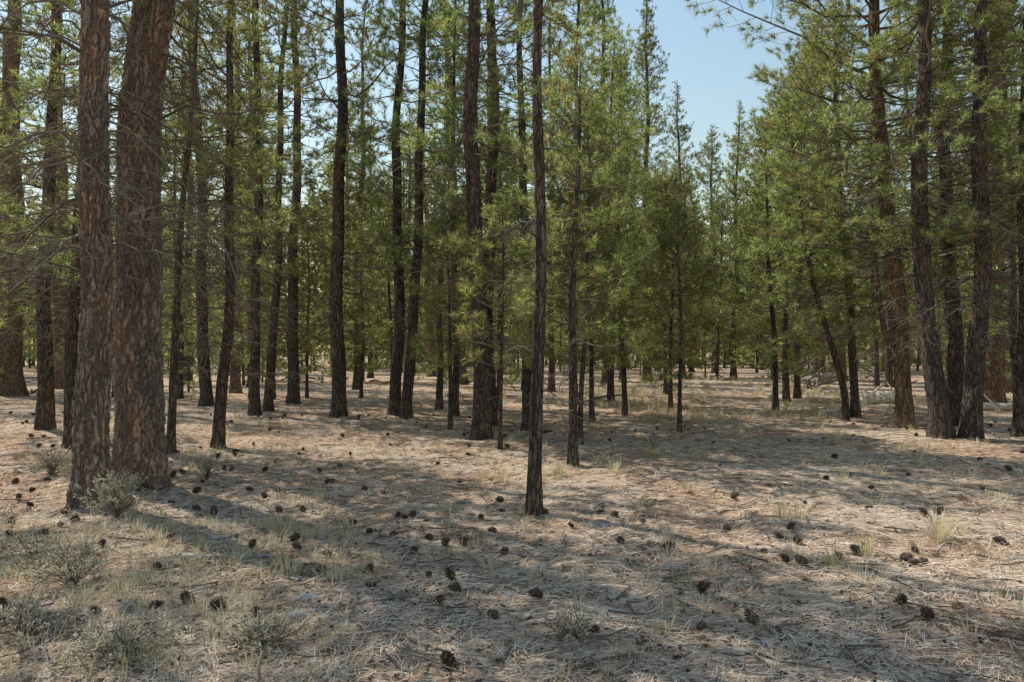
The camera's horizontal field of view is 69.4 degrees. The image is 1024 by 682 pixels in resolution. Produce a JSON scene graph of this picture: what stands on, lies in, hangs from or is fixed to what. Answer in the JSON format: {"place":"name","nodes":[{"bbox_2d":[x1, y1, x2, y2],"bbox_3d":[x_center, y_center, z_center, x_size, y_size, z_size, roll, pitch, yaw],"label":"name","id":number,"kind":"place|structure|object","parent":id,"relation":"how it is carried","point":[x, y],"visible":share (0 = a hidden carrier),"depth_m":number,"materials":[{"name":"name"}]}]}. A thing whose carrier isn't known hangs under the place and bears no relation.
{"place":"outdoors","nodes":[
{"label":"outdoors","id":0,"kind":"place"},
{"bbox_2d":[0,354,1023,681],"bbox_3d":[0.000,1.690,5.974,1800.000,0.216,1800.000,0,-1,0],"label":"ground","id":1,"kind":"structure","parent":0,"point":[372,404],"depth_m":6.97,"materials":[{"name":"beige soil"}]},
{"bbox_2d":[0,496,19,524],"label":"sagebrush shrub","id":2,"kind":"object","parent":1,"relation":"on","point":[11,507],"visible":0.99,"depth_m":6.62,"materials":[{"name":"green plant"}]},
{"bbox_2d":[0,75,58,128],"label":"pine tree","id":3,"kind":"object","parent":1,"relation":"on","point":[3,110],"visible":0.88,"depth_m":10.15,"materials":[{"name":"green plant"}]},
{"bbox_2d":[0,0,78,395],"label":"pine tree","id":4,"kind":"object","parent":1,"relation":"on","point":[12,381],"visible":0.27,"depth_m":26.46,"materials":[{"name":"green plant"}]},
{"bbox_2d":[0,525,89,564],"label":"sagebrush shrub","id":5,"kind":"object","parent":1,"relation":"on","point":[28,548],"visible":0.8,"depth_m":5.58,"materials":[{"name":"green plant"}]},
{"bbox_2d":[0,580,93,645],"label":"sagebrush shrub","id":6,"kind":"object","parent":1,"relation":"on","point":[15,614],"visible":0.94,"depth_m":4.11,"materials":[{"name":"green plant"}]},
{"bbox_2d":[22,444,72,474],"bbox_3d":[-5.912,1.526,9.515,0.733,0.415,0.856,1,-1,-42],"label":"sagebrush shrub","id":7,"kind":"object","parent":1,"relation":"on","point":[50,467],"visible":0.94,"depth_m":9.46,"materials":[{"name":"green plant"}]},
{"bbox_2d":[0,1,121,388],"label":"pine tree","id":8,"kind":"object","parent":1,"relation":"on","point":[58,373],"visible":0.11,"depth_m":32.68,"materials":[{"name":"green plant"}]},
{"bbox_2d":[0,532,129,588],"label":"sagebrush shrub","id":9,"kind":"object","parent":1,"relation":"on","point":[77,567],"visible":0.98,"depth_m":4.95,"materials":[{"name":"green plant"}]},
{"bbox_2d":[0,0,130,430],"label":"pine tree","id":10,"kind":"object","parent":1,"relation":"on","point":[45,413],"visible":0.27,"depth_m":14.48,"materials":[{"name":"green plant"}]},
{"bbox_2d":[0,0,187,448],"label":"pine tree","id":11,"kind":"object","parent":1,"relation":"on","point":[70,341],"visible":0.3,"depth_m":11.85,"materials":[{"name":"green plant"}]},
{"bbox_2d":[73,467,155,516],"bbox_3d":[-3.729,1.429,6.942,0.598,0.478,0.794,0,-1,0],"label":"sagebrush shrub","id":12,"kind":"object","parent":1,"relation":"on","point":[116,499],"visible":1,"depth_m":6.93,"materials":[{"name":"green plant"}]},
{"bbox_2d":[44,603,191,681],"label":"sagebrush shrub","id":13,"kind":"object","parent":1,"relation":"on","point":[106,638],"visible":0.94,"depth_m":3.68,"materials":[{"name":"green plant"}]},
{"bbox_2d":[0,0,260,508],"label":"pine tree","id":14,"kind":"object","parent":1,"relation":"on","point":[90,459],"visible":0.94,"depth_m":7.57,"materials":[{"name":"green plant"}]},
{"bbox_2d":[0,0,332,491],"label":"pine tree","id":15,"kind":"object","parent":1,"relation":"on","point":[139,442],"visible":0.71,"depth_m":8.50,"materials":[{"name":"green plant"}]},
{"bbox_2d":[110,0,254,405],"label":"pine tree","id":16,"kind":"object","parent":1,"relation":"on","point":[207,399],"visible":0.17,"depth_m":22.46,"materials":[{"name":"green plant"}]},
{"bbox_2d":[110,0,272,453],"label":"pine tree","id":17,"kind":"object","parent":1,"relation":"on","point":[171,446],"visible":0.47,"depth_m":11.67,"materials":[{"name":"green plant"}]},
{"bbox_2d":[185,445,225,480],"bbox_3d":[-3.715,1.483,9.009,0.556,0.445,0.548,0,-1,14],"label":"sagebrush shrub","id":18,"kind":"object","parent":1,"relation":"on","point":[206,467],"visible":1,"depth_m":8.94,"materials":[{"name":"green plant"}]},
{"bbox_2d":[181,547,272,559],"bbox_3d":[-2.150,1.605,5.596,0.682,0.102,0.142,0,-1,0],"label":"weathered branch","id":19,"kind":"object","parent":1,"relation":"on","point":[253,555],"visible":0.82,"depth_m":5.58,"materials":[{"name":"grey wood"}]},
{"bbox_2d":[161,0,306,448],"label":"pine tree","id":20,"kind":"object","parent":1,"relation":"on","point":[218,437],"visible":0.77,"depth_m":12.48,"materials":[{"name":"green plant"}]},
{"bbox_2d":[184,0,284,392],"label":"pine tree","id":21,"kind":"object","parent":1,"relation":"on","point":[235,383],"visible":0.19,"depth_m":29.89,"materials":[{"name":"green plant"}]},
{"bbox_2d":[172,0,325,415],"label":"pine tree","id":22,"kind":"object","parent":1,"relation":"on","point":[254,406],"visible":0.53,"depth_m":18.65,"materials":[{"name":"green plant"}]},
{"bbox_2d":[211,598,313,659],"bbox_3d":[-1.281,1.505,3.866,0.515,0.236,0.426,1,-1,-38],"label":"sagebrush shrub","id":23,"kind":"object","parent":1,"relation":"on","point":[249,628],"visible":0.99,"depth_m":3.86,"materials":[{"name":"green plant"}]},
{"bbox_2d":[222,219,315,399],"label":"pine tree","id":24,"kind":"object","parent":1,"relation":"on","point":[301,302],"visible":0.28,"depth_m":25.29,"materials":[{"name":"green plant"}]},
{"bbox_2d":[219,0,337,411],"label":"pine tree","id":25,"kind":"object","parent":1,"relation":"on","point":[268,402],"visible":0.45,"depth_m":19.96,"materials":[{"name":"green plant"}]},
{"bbox_2d":[233,0,361,403],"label":"pine tree","id":26,"kind":"object","parent":1,"relation":"on","point":[293,389],"visible":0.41,"depth_m":23.19,"materials":[{"name":"green plant"}]},
{"bbox_2d":[250,0,424,417],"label":"pine tree","id":27,"kind":"object","parent":1,"relation":"on","point":[337,349],"visible":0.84,"depth_m":18.03,"materials":[{"name":"green plant"}]},
{"bbox_2d":[298,183,394,397],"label":"pine tree","id":28,"kind":"object","parent":1,"relation":"on","point":[364,349],"visible":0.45,"depth_m":26.40,"materials":[{"name":"green plant"}]},
{"bbox_2d":[302,0,405,389],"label":"pine tree","id":29,"kind":"object","parent":1,"relation":"on","point":[356,381],"visible":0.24,"depth_m":31.91,"materials":[{"name":"green plant"}]},
{"bbox_2d":[343,177,442,392],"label":"pine tree","id":30,"kind":"object","parent":1,"relation":"on","point":[388,275],"visible":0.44,"depth_m":22.27,"materials":[{"name":"green plant"}]},
{"bbox_2d":[336,0,463,415],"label":"pine tree","id":31,"kind":"object","parent":1,"relation":"on","point":[394,402],"visible":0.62,"depth_m":18.96,"materials":[{"name":"green plant"}]},
{"bbox_2d":[341,0,485,418],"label":"pine tree","id":32,"kind":"object","parent":1,"relation":"on","point":[406,408],"visible":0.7,"depth_m":18.02,"materials":[{"name":"green plant"}]},
{"bbox_2d":[379,0,516,409],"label":"pine tree","id":33,"kind":"object","parent":1,"relation":"on","point":[439,391],"visible":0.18,"depth_m":21.24,"materials":[{"name":"green plant"}]},
{"bbox_2d":[407,171,501,429],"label":"pine tree","id":34,"kind":"object","parent":1,"relation":"on","point":[444,299],"visible":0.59,"depth_m":15.53,"materials":[{"name":"green plant"}]},
{"bbox_2d":[388,0,533,415],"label":"pine tree","id":35,"kind":"object","parent":1,"relation":"on","point":[455,382],"visible":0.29,"depth_m":18.90,"materials":[{"name":"green plant"}]},
{"bbox_2d":[381,0,573,440],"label":"pine tree","id":36,"kind":"object","parent":1,"relation":"on","point":[481,427],"visible":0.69,"depth_m":13.79,"materials":[{"name":"green plant"}]},
{"bbox_2d":[433,121,557,409],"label":"pine tree","id":37,"kind":"object","parent":1,"relation":"on","point":[513,211],"visible":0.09,"depth_m":20.91,"materials":[{"name":"green plant"}]},
{"bbox_2d":[420,0,573,425],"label":"pine tree","id":38,"kind":"object","parent":1,"relation":"on","point":[489,188],"visible":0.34,"depth_m":16.48,"materials":[{"name":"green plant"}]},
{"bbox_2d":[448,192,555,449],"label":"pine tree","id":39,"kind":"object","parent":1,"relation":"on","point":[466,287],"visible":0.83,"depth_m":12.31,"materials":[{"name":"green plant"}]},
{"bbox_2d":[0,0,1023,410],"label":"distant pine forest","id":40,"kind":"object","parent":1,"relation":"on","point":[30,358],"visible":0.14,"depth_m":37.34,"materials":[{"name":"green plant"}]},
{"bbox_2d":[0,368,1023,681],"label":"fallen twigs","id":41,"kind":"object","parent":1,"relation":"on","point":[574,648],"visible":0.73,"depth_m":4.87,"materials":[{"name":"brown wood"}]},
{"bbox_2d":[0,410,1023,681],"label":"bark chips","id":42,"kind":"object","parent":1,"relation":"on","point":[450,678],"visible":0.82,"depth_m":4.64,"materials":[{"name":"brown wood"}]},
{"bbox_2d":[0,405,1023,665],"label":"pine cones","id":43,"kind":"object","parent":1,"relation":"on","point":[448,657],"visible":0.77,"depth_m":5.92,"materials":[{"name":"brown plant"}]},
{"bbox_2d":[0,373,1023,681],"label":"dry grass tufts","id":44,"kind":"object","parent":1,"relation":"on","point":[936,529],"visible":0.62,"depth_m":5.80,"materials":[{"name":"beige plant"}]},
{"bbox_2d":[453,0,590,430],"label":"pine tree","id":45,"kind":"object","parent":1,"relation":"on","point":[526,387],"visible":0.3,"depth_m":15.58,"materials":[{"name":"green plant"}]},
{"bbox_2d":[479,0,603,515],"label":"pine tree","id":46,"kind":"object","parent":1,"relation":"on","point":[534,498],"visible":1,"depth_m":7.19,"materials":[{"name":"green plant"}]},
{"bbox_2d":[541,591,608,645],"bbox_3d":[0.340,1.493,3.965,0.377,0.229,0.311,0,-1,0],"label":"sagebrush shrub","id":47,"kind":"object","parent":1,"relation":"on","point":[576,629],"visible":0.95,"depth_m":3.96,"materials":[{"name":"green plant"}]},
{"bbox_2d":[502,38,660,465],"bbox_3d":[0.863,-1.189,10.526,2.248,6.334,2.141,1,-1,-35],"label":"pine tree","id":48,"kind":"object","parent":1,"relation":"on","point":[573,301],"visible":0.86,"depth_m":10.56,"materials":[{"name":"green plant"}]},
{"bbox_2d":[515,0,653,403],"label":"pine tree","id":49,"kind":"object","parent":1,"relation":"on","point":[559,16],"visible":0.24,"depth_m":22.43,"materials":[{"name":"green plant"}]},
{"bbox_2d":[522,131,650,439],"bbox_3d":[1.262,-0.953,14.111,2.639,6.062,2.486,1,-1,-32],"label":"pine tree","id":50,"kind":"object","parent":1,"relation":"on","point":[603,244],"visible":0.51,"depth_m":14.10,"materials":[{"name":"green plant"}]},
{"bbox_2d":[545,87,651,422],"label":"pine tree","id":51,"kind":"object","parent":1,"relation":"on","point":[590,354],"visible":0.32,"depth_m":17.20,"materials":[{"name":"green plant"}]},
{"bbox_2d":[553,0,650,385],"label":"pine tree","id":52,"kind":"object","parent":1,"relation":"on","point":[621,46],"visible":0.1,"depth_m":35.75,"materials":[{"name":"green plant"}]},
{"bbox_2d":[546,21,670,401],"bbox_3d":[2.949,-4.069,24.585,4.151,12.491,5.237,0,-1,0],"label":"pine tree","id":53,"kind":"object","parent":1,"relation":"on","point":[610,377],"visible":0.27,"depth_m":23.92,"materials":[{"name":"green plant"}]},
{"bbox_2d":[199,438,1023,618],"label":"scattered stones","id":54,"kind":"object","parent":1,"relation":"on","point":[511,594],"visible":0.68,"depth_m":5.61,"materials":[{"name":"grey stone"}]},
{"bbox_2d":[558,101,691,415],"bbox_3d":[2.740,-2.077,18.543,3.178,8.387,4.233,0,-1,27],"label":"pine tree","id":55,"kind":"object","parent":1,"relation":"on","point":[624,409],"visible":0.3,"depth_m":18.86,"materials":[{"name":"green plant"}]},
{"bbox_2d":[583,53,668,381],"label":"pine tree","id":56,"kind":"object","parent":1,"relation":"on","point":[641,121],"visible":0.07,"depth_m":39.84,"materials":[{"name":"green plant"}]},
{"bbox_2d":[639,426,666,448],"bbox_3d":[2.331,1.605,12.174,0.487,0.399,0.474,0,-1,22],"label":"sagebrush shrub","id":57,"kind":"object","parent":1,"relation":"on","point":[652,442],"visible":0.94,"depth_m":12.16,"materials":[{"name":"green plant"}]},
{"bbox_2d":[615,165,703,394],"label":"pine tree","id":58,"kind":"object","parent":1,"relation":"on","point":[668,182],"visible":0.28,"depth_m":27.90,"materials":[{"name":"green plant"}]},
{"bbox_2d":[616,0,704,378],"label":"pine tree","id":59,"kind":"object","parent":1,"relation":"on","point":[644,36],"visible":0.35,"depth_m":44.78,"materials":[{"name":"green plant"}]},
{"bbox_2d":[632,200,723,432],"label":"pine tree","id":60,"kind":"object","parent":1,"relation":"on","point":[677,239],"visible":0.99,"depth_m":15.19,"materials":[{"name":"green plant"}]},
{"bbox_2d":[627,178,742,407],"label":"pine tree","id":61,"kind":"object","parent":1,"relation":"on","point":[693,338],"visible":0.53,"depth_m":21.27,"materials":[{"name":"green plant"}]},
{"bbox_2d":[650,80,720,375],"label":"pine tree","id":62,"kind":"object","parent":1,"relation":"on","point":[683,131],"visible":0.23,"depth_m":50.13,"materials":[{"name":"green plant"}]},
{"bbox_2d":[685,125,750,372],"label":"pine tree","id":63,"kind":"object","parent":1,"relation":"on","point":[712,158],"visible":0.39,"depth_m":57.28,"materials":[{"name":"green plant"}]},
{"bbox_2d":[699,100,765,377],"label":"pine tree","id":64,"kind":"object","parent":1,"relation":"on","point":[734,156],"visible":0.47,"depth_m":45.88,"materials":[{"name":"green plant"}]},
{"bbox_2d":[731,154,780,369],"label":"pine tree","id":65,"kind":"object","parent":1,"relation":"on","point":[732,267],"visible":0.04,"depth_m":67.93,"materials":[{"name":"green plant"}]},
{"bbox_2d":[690,102,837,410],"bbox_3d":[7.158,-2.289,20.833,4.014,8.878,4.368,-1,-1,31],"label":"pine tree","id":66,"kind":"object","parent":1,"relation":"on","point":[748,329],"visible":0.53,"depth_m":20.65,"materials":[{"name":"green plant"}]},
{"bbox_2d":[700,82,869,401],"bbox_3d":[8.581,-3.206,23.704,5.658,10.759,4.501,0,-1,0],"label":"pine tree","id":67,"kind":"object","parent":1,"relation":"on","point":[784,354],"visible":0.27,"depth_m":23.88,"materials":[{"name":"green plant"}]},
{"bbox_2d":[742,64,865,398],"bbox_3d":[10.276,-4.019,26.836,4.711,12.627,4.145,-1,-1,42],"label":"pine tree","id":68,"kind":"object","parent":1,"relation":"on","point":[797,392],"visible":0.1,"depth_m":26.86,"materials":[{"name":"green plant"}]},
{"bbox_2d":[793,360,837,389],"bbox_3d":[13.664,1.594,32.675,1.758,1.708,1.739,0,-1,-17],"label":"uprooted stump","id":69,"kind":"object","parent":1,"relation":"on","point":[811,381],"visible":0.72,"depth_m":32.52,"materials":[{"name":"grey wood"}]},
{"bbox_2d":[734,73,908,421],"bbox_3d":[7.080,-2.035,17.472,3.355,8.197,4.026,0,-1,0],"label":"pine tree","id":70,"kind":"object","parent":1,"relation":"on","point":[820,309],"visible":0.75,"depth_m":17.14,"materials":[{"name":"green plant"}]},
{"bbox_2d":[683,0,1023,428],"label":"pine tree","id":71,"kind":"object","parent":1,"relation":"on","point":[904,412],"visible":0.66,"depth_m":15.51,"materials":[{"name":"green plant"}]},
{"bbox_2d":[874,240,895,367],"bbox_3d":[8.049,-0.644,15.735,0.635,3.028,0.155,0,-1,0],"label":"dead pine stem","id":72,"kind":"object","parent":71,"relation":"attached to","point":[883,325],"visible":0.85,"depth_m":15.72,"materials":[{"name":"brown wood"}]},
{"bbox_2d":[742,0,964,417],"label":"pine tree","id":73,"kind":"object","parent":1,"relation":"on","point":[854,387],"visible":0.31,"depth_m":17.98,"materials":[{"name":"green plant"}]},
{"bbox_2d":[859,381,894,403],"bbox_3d":[12.188,1.731,24.132,2.044,0.782,0.878,1,-1,-32],"label":"fallen log","id":74,"kind":"object","parent":1,"relation":"on","point":[870,397],"visible":0.66,"depth_m":23.77,"materials":[{"name":"grey wood"}]},
{"bbox_2d":[798,0,1023,439],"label":"pine tree","id":75,"kind":"object","parent":1,"relation":"on","point":[940,421],"visible":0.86,"depth_m":13.43,"materials":[{"name":"green plant"}]},
{"bbox_2d":[815,0,1023,439],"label":"pine tree","id":76,"kind":"object","parent":1,"relation":"on","point":[971,422],"visible":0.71,"depth_m":13.31,"materials":[{"name":"green plant"}]},
{"bbox_2d":[854,0,1023,426],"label":"pine tree","id":77,"kind":"object","parent":1,"relation":"on","point":[956,364],"visible":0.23,"depth_m":15.58,"materials":[{"name":"green plant"}]},
{"bbox_2d":[880,1,1023,402],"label":"pine tree","id":78,"kind":"object","parent":1,"relation":"on","point":[994,389],"visible":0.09,"depth_m":22.32,"materials":[{"name":"green plant"}]},
{"bbox_2d":[910,0,1023,436],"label":"pine tree","id":79,"kind":"object","parent":1,"relation":"on","point":[1017,426],"visible":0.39,"depth_m":13.92,"materials":[{"name":"green plant"}]},
{"bbox_2d":[0,0,1023,353],"label":"sky","id":80,"kind":"structure","parent":0,"point":[711,72],"materials":[{"name":"blue"}]},
{"bbox_2d":[983,394,1012,409],"bbox_3d":[14.002,1.721,20.513,3.385,0.504,0.752,0,-1,0],"label":"fallen log","id":81,"kind":"object","parent":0,"point":[993,406],"visible":0.37,"depth_m":20.48,"materials":[{"name":"grey wood"}]}
]}

